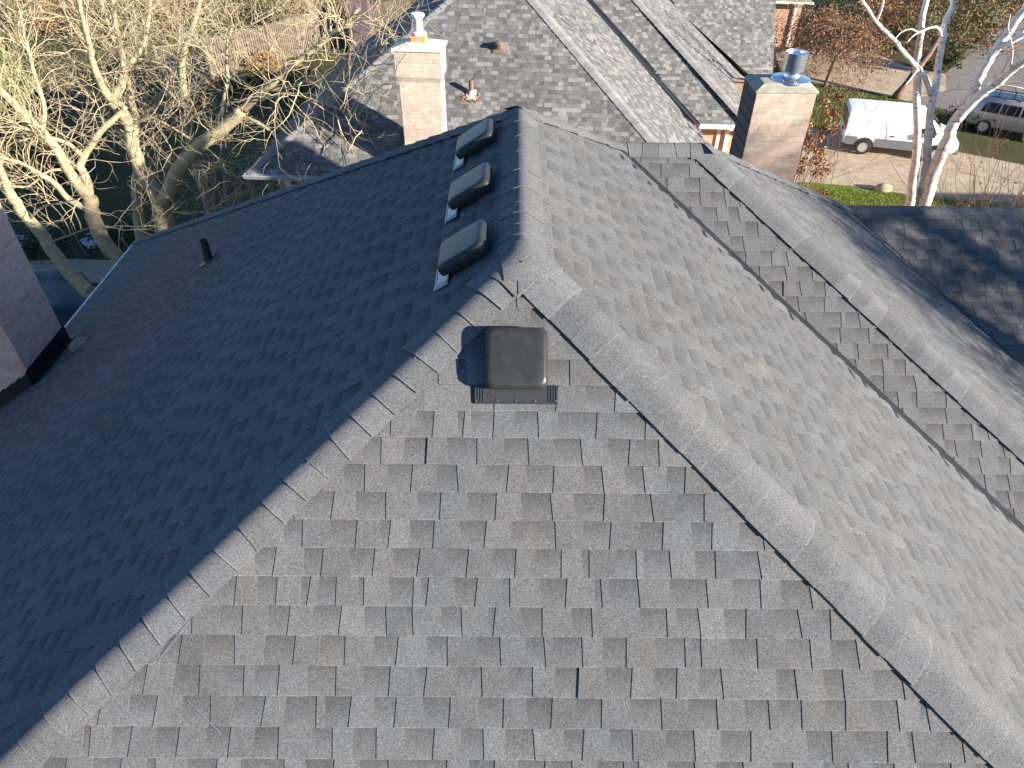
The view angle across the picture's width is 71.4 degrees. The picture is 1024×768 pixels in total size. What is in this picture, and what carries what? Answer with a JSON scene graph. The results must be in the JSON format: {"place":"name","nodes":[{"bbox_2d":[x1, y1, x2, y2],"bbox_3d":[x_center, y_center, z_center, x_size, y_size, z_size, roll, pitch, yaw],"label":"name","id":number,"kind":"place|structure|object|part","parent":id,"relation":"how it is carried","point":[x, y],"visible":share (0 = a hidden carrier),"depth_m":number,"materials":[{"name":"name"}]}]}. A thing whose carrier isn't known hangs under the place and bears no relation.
{"place":"outdoors","nodes":[
{"label":"outdoors","id":0,"kind":"place"},
{"bbox_2d":[0,0,45,10],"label":"shrub","id":1,"kind":"object","parent":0,"point":[27,3],"visible":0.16,"depth_m":54.52,"materials":[{"name":"beige plant"}]},
{"bbox_2d":[29,259,112,282],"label":"path","id":2,"kind":"structure","parent":0,"point":[96,271],"depth_m":26.48,"materials":[{"name":"grey concrete"}]},
{"bbox_2d":[196,182,204,214],"bbox_3d":[-12.260,-7.240,28.267,0.600,2.150,0.600,0,41,0],"label":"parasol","id":3,"kind":"object","parent":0,"point":[202,206],"visible":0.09,"depth_m":28.18,"materials":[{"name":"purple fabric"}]},
{"bbox_2d":[346,0,372,49],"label":"brick pillar","id":4,"kind":"structure","parent":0,"point":[364,6],"depth_m":45.87,"materials":[{"name":"brick"}]},
{"bbox_2d":[0,49,1023,767],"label":"brick house","id":5,"kind":"structure","parent":0,"point":[518,437],"depth_m":3.94,"materials":[{"name":"grey"}]},
{"bbox_2d":[0,0,1023,286],"bbox_3d":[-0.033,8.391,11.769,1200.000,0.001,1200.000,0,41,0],"label":"ground","id":6,"kind":"structure","parent":0,"point":[114,198],"depth_m":37.94,"materials":[{"name":"green plant"}]},
{"bbox_2d":[0,0,73,43],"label":"shrub","id":7,"kind":"object","parent":6,"relation":"on","point":[16,35],"visible":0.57,"depth_m":47.37,"materials":[{"name":"beige plant"}]},
{"bbox_2d":[0,32,82,189],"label":"tree","id":8,"kind":"object","parent":6,"relation":"on","point":[37,149],"visible":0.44,"depth_m":30.68,"materials":[{"name":"plant"}]},
{"bbox_2d":[1,0,124,38],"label":"shrub","id":9,"kind":"object","parent":6,"relation":"on","point":[54,8],"visible":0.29,"depth_m":48.62,"materials":[{"name":"beige plant"}]},
{"bbox_2d":[34,270,92,326],"bbox_3d":[-15.156,-2.910,24.140,2.145,0.992,4.816,-23,46,-25],"label":"pool cover","id":10,"kind":"object","parent":6,"relation":"on","point":[66,299],"visible":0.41,"depth_m":23.48,"materials":[{"name":"blue plastic"}]},
{"bbox_2d":[14,226,135,256],"bbox_3d":[-18.223,-5.595,27.920,7.621,0.001,2.528,0,41,0],"label":"flower bed","id":11,"kind":"object","parent":6,"relation":"on","point":[73,252],"visible":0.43,"depth_m":27.57,"materials":[{"name":"soil"}]},
{"bbox_2d":[16,234,33,246],"bbox_3d":[-19.035,-5.511,27.587,1.018,0.528,0.700,0,41,0],"label":"boulder","id":12,"kind":"object","parent":11,"relation":"on","point":[18,235],"visible":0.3,"depth_m":27.43,"materials":[{"name":"grey stone"}]},
{"bbox_2d":[13,230,38,254],"bbox_3d":[-19.210,-5.411,26.983,2.362,0.990,2.009,0,41,0],"label":"garden plant","id":13,"kind":"object","parent":11,"relation":"on","point":[24,246],"visible":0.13,"depth_m":27.26,"materials":[{"name":"green plant"}]},
{"bbox_2d":[13,222,66,260],"bbox_3d":[-18.187,-5.462,26.982,2.395,1.081,1.863,0,41,0],"label":"garden plant","id":14,"kind":"object","parent":11,"relation":"on","point":[30,237],"visible":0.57,"depth_m":26.88,"materials":[{"name":"green plant"}]},
{"bbox_2d":[34,205,89,261],"bbox_3d":[-17.140,-5.920,27.292,2.093,1.354,3.032,0,41,0],"label":"garden plant","id":15,"kind":"object","parent":11,"relation":"on","point":[66,232],"visible":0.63,"depth_m":27.26,"materials":[{"name":"green plant"}]},
{"bbox_2d":[80,235,98,248],"bbox_3d":[-16.206,-5.506,27.643,1.018,0.527,0.692,0,41,0],"label":"boulder","id":16,"kind":"object","parent":11,"relation":"on","point":[91,243],"visible":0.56,"depth_m":27.37,"materials":[{"name":"grey stone"}]},
{"bbox_2d":[74,217,151,258],"bbox_3d":[-15.631,-5.697,27.325,2.344,1.037,2.761,20,44,21],"label":"garden plant","id":17,"kind":"object","parent":11,"relation":"on","point":[114,234],"visible":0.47,"depth_m":27.26,"materials":[{"name":"green plant"}]},
{"bbox_2d":[102,216,153,246],"bbox_3d":[-15.313,-6.062,27.821,2.444,0.958,2.419,0,41,0],"label":"garden plant","id":18,"kind":"object","parent":11,"relation":"on","point":[127,223],"visible":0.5,"depth_m":27.77,"materials":[{"name":"green plant"}]},
{"bbox_2d":[0,64,179,298],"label":"bare tree","id":19,"kind":"object","parent":6,"relation":"on","point":[77,281],"visible":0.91,"depth_m":17.95,"materials":[{"name":"beige plant"}]},
{"bbox_2d":[0,0,218,269],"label":"bare tree","id":20,"kind":"object","parent":6,"relation":"on","point":[110,249],"visible":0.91,"depth_m":18.03,"materials":[{"name":"beige plant"}]},
{"bbox_2d":[65,0,184,50],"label":"shrub","id":21,"kind":"object","parent":6,"relation":"on","point":[137,25],"visible":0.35,"depth_m":46.73,"materials":[{"name":"beige plant"}]},
{"bbox_2d":[25,0,243,238],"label":"bare tree","id":22,"kind":"object","parent":6,"relation":"on","point":[133,110],"visible":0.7,"depth_m":19.70,"materials":[{"name":"beige plant"}]},
{"bbox_2d":[14,0,323,214],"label":"bare tree","id":23,"kind":"object","parent":6,"relation":"on","point":[207,196],"visible":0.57,"depth_m":21.11,"materials":[{"name":"beige plant"}]},
{"bbox_2d":[119,0,224,35],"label":"shrub","id":24,"kind":"object","parent":6,"relation":"on","point":[178,15],"visible":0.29,"depth_m":50.44,"materials":[{"name":"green plant"}]},
{"bbox_2d":[152,44,206,93],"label":"wood fence","id":25,"kind":"object","parent":6,"relation":"on","point":[171,59],"visible":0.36,"depth_m":40.46,"materials":[{"name":"brown wood"}]},
{"bbox_2d":[187,76,261,91],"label":"mulch bed","id":26,"kind":"object","parent":6,"relation":"on","point":[215,80],"visible":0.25,"depth_m":42.10,"materials":[{"name":"brown soil"}]},
{"bbox_2d":[201,26,269,79],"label":"wood fence","id":27,"kind":"object","parent":6,"relation":"on","point":[256,29],"visible":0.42,"depth_m":43.10,"materials":[{"name":"brown wood"}]},
{"bbox_2d":[157,0,313,34],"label":"shrub","id":28,"kind":"object","parent":6,"relation":"on","point":[233,20],"visible":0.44,"depth_m":50.12,"materials":[{"name":"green plant"}]},
{"bbox_2d":[0,0,477,232],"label":"bare tree","id":29,"kind":"object","parent":6,"relation":"on","point":[201,144],"visible":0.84,"depth_m":17.72,"materials":[{"name":"beige plant"}]},
{"bbox_2d":[211,66,272,95],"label":"shrub","id":30,"kind":"object","parent":6,"relation":"on","point":[247,79],"visible":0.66,"depth_m":40.93,"materials":[{"name":"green plant"}]},
{"bbox_2d":[210,0,309,35],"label":"shrub","id":31,"kind":"object","parent":6,"relation":"on","point":[274,4],"visible":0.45,"depth_m":50.44,"materials":[{"name":"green plant"}]},
{"bbox_2d":[237,46,301,79],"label":"shrub","id":32,"kind":"object","parent":6,"relation":"on","point":[271,57],"visible":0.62,"depth_m":42.88,"materials":[{"name":"brown plant"}]},
{"bbox_2d":[257,64,324,104],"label":"shrub","id":33,"kind":"object","parent":6,"relation":"on","point":[289,78],"visible":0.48,"depth_m":40.77,"materials":[{"name":"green plant"}]},
{"bbox_2d":[263,7,334,61],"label":"wood fence","id":34,"kind":"object","parent":6,"relation":"on","point":[289,38],"visible":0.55,"depth_m":45.65,"materials":[{"name":"brown wood"}]},
{"bbox_2d":[267,0,346,18],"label":"shrub","id":35,"kind":"object","parent":6,"relation":"on","point":[312,3],"visible":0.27,"depth_m":53.04,"materials":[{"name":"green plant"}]},
{"bbox_2d":[322,0,410,49],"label":"wood fence","id":36,"kind":"object","parent":6,"relation":"on","point":[382,3],"visible":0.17,"depth_m":48.87,"materials":[{"name":"brown wood"}]},
{"bbox_2d":[242,0,775,188],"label":"brick house","id":37,"kind":"structure","parent":6,"relation":"on","point":[576,63],"depth_m":17.80,"materials":[{"name":"grey"}]},
{"bbox_2d":[774,0,860,75],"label":"weeping tree","id":38,"kind":"object","parent":6,"relation":"on","point":[831,16],"visible":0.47,"depth_m":44.23,"materials":[{"name":"brown plant"}]},
{"bbox_2d":[669,25,966,205],"bbox_3d":[7.505,-4.990,23.115,12.432,14.143,13.542,27,47,27],"label":"beech shrub","id":39,"kind":"object","parent":6,"relation":"on","point":[819,151],"visible":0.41,"depth_m":19.20,"materials":[{"name":"brown plant"}]},
{"bbox_2d":[774,5,897,102],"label":"weeping tree","id":40,"kind":"object","parent":6,"relation":"on","point":[839,39],"visible":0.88,"depth_m":40.86,"materials":[{"name":"brown plant"}]},
{"bbox_2d":[806,0,912,39],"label":"bush","id":41,"kind":"object","parent":6,"relation":"on","point":[856,12],"visible":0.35,"depth_m":51.19,"materials":[{"name":"brown plant"}]},
{"bbox_2d":[835,0,932,53],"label":"bush","id":42,"kind":"object","parent":6,"relation":"on","point":[885,14],"visible":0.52,"depth_m":48.11,"materials":[{"name":"brown plant"}]},
{"bbox_2d":[866,0,949,18],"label":"bush","id":43,"kind":"object","parent":6,"relation":"on","point":[912,4],"visible":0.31,"depth_m":55.05,"materials":[{"name":"brown plant"}]},
{"bbox_2d":[800,81,1023,206],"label":"grass","id":44,"kind":"structure","parent":6,"relation":"on","point":[882,195],"depth_m":31.45,"materials":[{"name":"green plant"}]},
{"bbox_2d":[891,35,939,98],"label":"leaning trunk","id":45,"kind":"object","parent":6,"relation":"on","point":[898,94],"visible":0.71,"depth_m":40.73,"materials":[{"name":"plant"}]},
{"bbox_2d":[853,0,985,55],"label":"bush","id":46,"kind":"object","parent":6,"relation":"on","point":[935,32],"visible":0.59,"depth_m":47.16,"materials":[{"name":"brown plant"}]},
{"bbox_2d":[828,40,1023,206],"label":"bare bush","id":47,"kind":"object","parent":6,"relation":"on","point":[1013,201],"visible":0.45,"depth_m":22.41,"materials":[{"name":"brown plant"}]},
{"bbox_2d":[829,0,1023,205],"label":"birch tree","id":48,"kind":"object","parent":6,"relation":"on","point":[974,95],"visible":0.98,"depth_m":22.52,"materials":[{"name":"white plant"}]},
{"bbox_2d":[837,123,1022,206],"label":"bare bush","id":49,"kind":"object","parent":6,"relation":"on","point":[946,189],"visible":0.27,"depth_m":24.41,"materials":[{"name":"brown plant"}]},
{"bbox_2d":[893,0,983,10],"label":"bush","id":50,"kind":"object","parent":6,"relation":"on","point":[940,4],"visible":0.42,"depth_m":56.72,"materials":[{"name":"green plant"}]},
{"bbox_2d":[924,29,986,71],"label":"bush","id":51,"kind":"object","parent":6,"relation":"on","point":[954,56],"visible":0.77,"depth_m":44.06,"materials":[{"name":"green plant"}]},
{"bbox_2d":[894,0,1023,58],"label":"bush","id":52,"kind":"object","parent":6,"relation":"on","point":[983,17],"visible":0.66,"depth_m":47.54,"materials":[{"name":"brown plant"}]},
{"bbox_2d":[936,88,1014,134],"bbox_3d":[24.820,-14.656,37.723,4.868,1.942,3.447,13,42,14],"label":"bush","id":53,"kind":"object","parent":6,"relation":"on","point":[963,122],"visible":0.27,"depth_m":37.79,"materials":[{"name":"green plant"}]},
{"bbox_2d":[948,0,1023,49],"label":"bush","id":54,"kind":"object","parent":6,"relation":"on","point":[976,38],"visible":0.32,"depth_m":49.07,"materials":[{"name":"brown plant"}]},
{"bbox_2d":[964,0,1023,11],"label":"bush","id":55,"kind":"object","parent":6,"relation":"on","point":[996,4],"visible":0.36,"depth_m":57.96,"materials":[{"name":"brown plant"}]},
{"bbox_2d":[965,89,1023,133],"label":"car","id":56,"kind":"object","parent":6,"relation":"on","point":[997,98],"visible":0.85,"depth_m":36.32,"materials":[{"name":"silver metal"}]},
{"bbox_3d":[24.441,-14.106,36.312,0.800,0.470,0.125,22,45,24],"label":"side window","id":57,"kind":"part","parent":56,"relation":"part of","materials":[{"name":"black glass"}]},
{"bbox_3d":[25.204,-13.792,35.953,0.860,0.470,0.125,22,45,24],"label":"side window","id":58,"kind":"part","parent":56,"relation":"part of","materials":[{"name":"black glass"}]},
{"bbox_2d":[774,0,813,46],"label":"brick house","id":59,"kind":"structure","parent":0,"point":[784,4],"depth_m":47.60,"materials":[{"name":"orange"}]},
{"bbox_2d":[775,46,945,100],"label":"driveway","id":60,"kind":"structure","parent":0,"point":[898,79],"depth_m":44.23,"materials":[{"name":"beige concrete"}]},
{"bbox_2d":[796,182,992,206],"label":"lawn","id":61,"kind":"structure","parent":0,"point":[854,188],"depth_m":31.53,"materials":[{"name":"green plant"}]},
{"bbox_2d":[874,183,892,192],"bbox_3d":[16.627,-8.759,31.861,0.764,0.439,0.583,0,41,0],"label":"boulder","id":62,"kind":"object","parent":61,"relation":"on","point":[882,186],"visible":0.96,"depth_m":31.68,"materials":[{"name":"beige stone"}]},
{"bbox_2d":[793,128,1023,206],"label":"driveway","id":63,"kind":"structure","parent":0,"point":[875,174],"depth_m":33.47,"materials":[{"name":"beige concrete"}]},
{"bbox_2d":[837,98,958,157],"bbox_3d":[18.865,-12.412,34.707,5.386,2.076,2.400,10,41,11],"label":"van","id":64,"kind":"object","parent":63,"relation":"on","point":[893,131],"visible":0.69,"depth_m":34.10,"materials":[{"name":"white paint"}]},
{"bbox_3d":[16.466,-13.464,35.193,0.029,0.601,0.634,10,41,11],"label":"rear window","id":65,"kind":"part","parent":64,"relation":"part of","materials":[{"name":"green glass"}]},
{"bbox_3d":[16.260,-12.959,34.600,0.029,0.601,0.634,10,41,11],"label":"rear window","id":66,"kind":"part","parent":64,"relation":"part of","materials":[{"name":"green glass"}]},
{"bbox_2d":[908,6,1023,111],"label":"street","id":67,"kind":"structure","parent":0,"point":[965,75],"depth_m":44.81,"materials":[{"name":"grey asphalt"}]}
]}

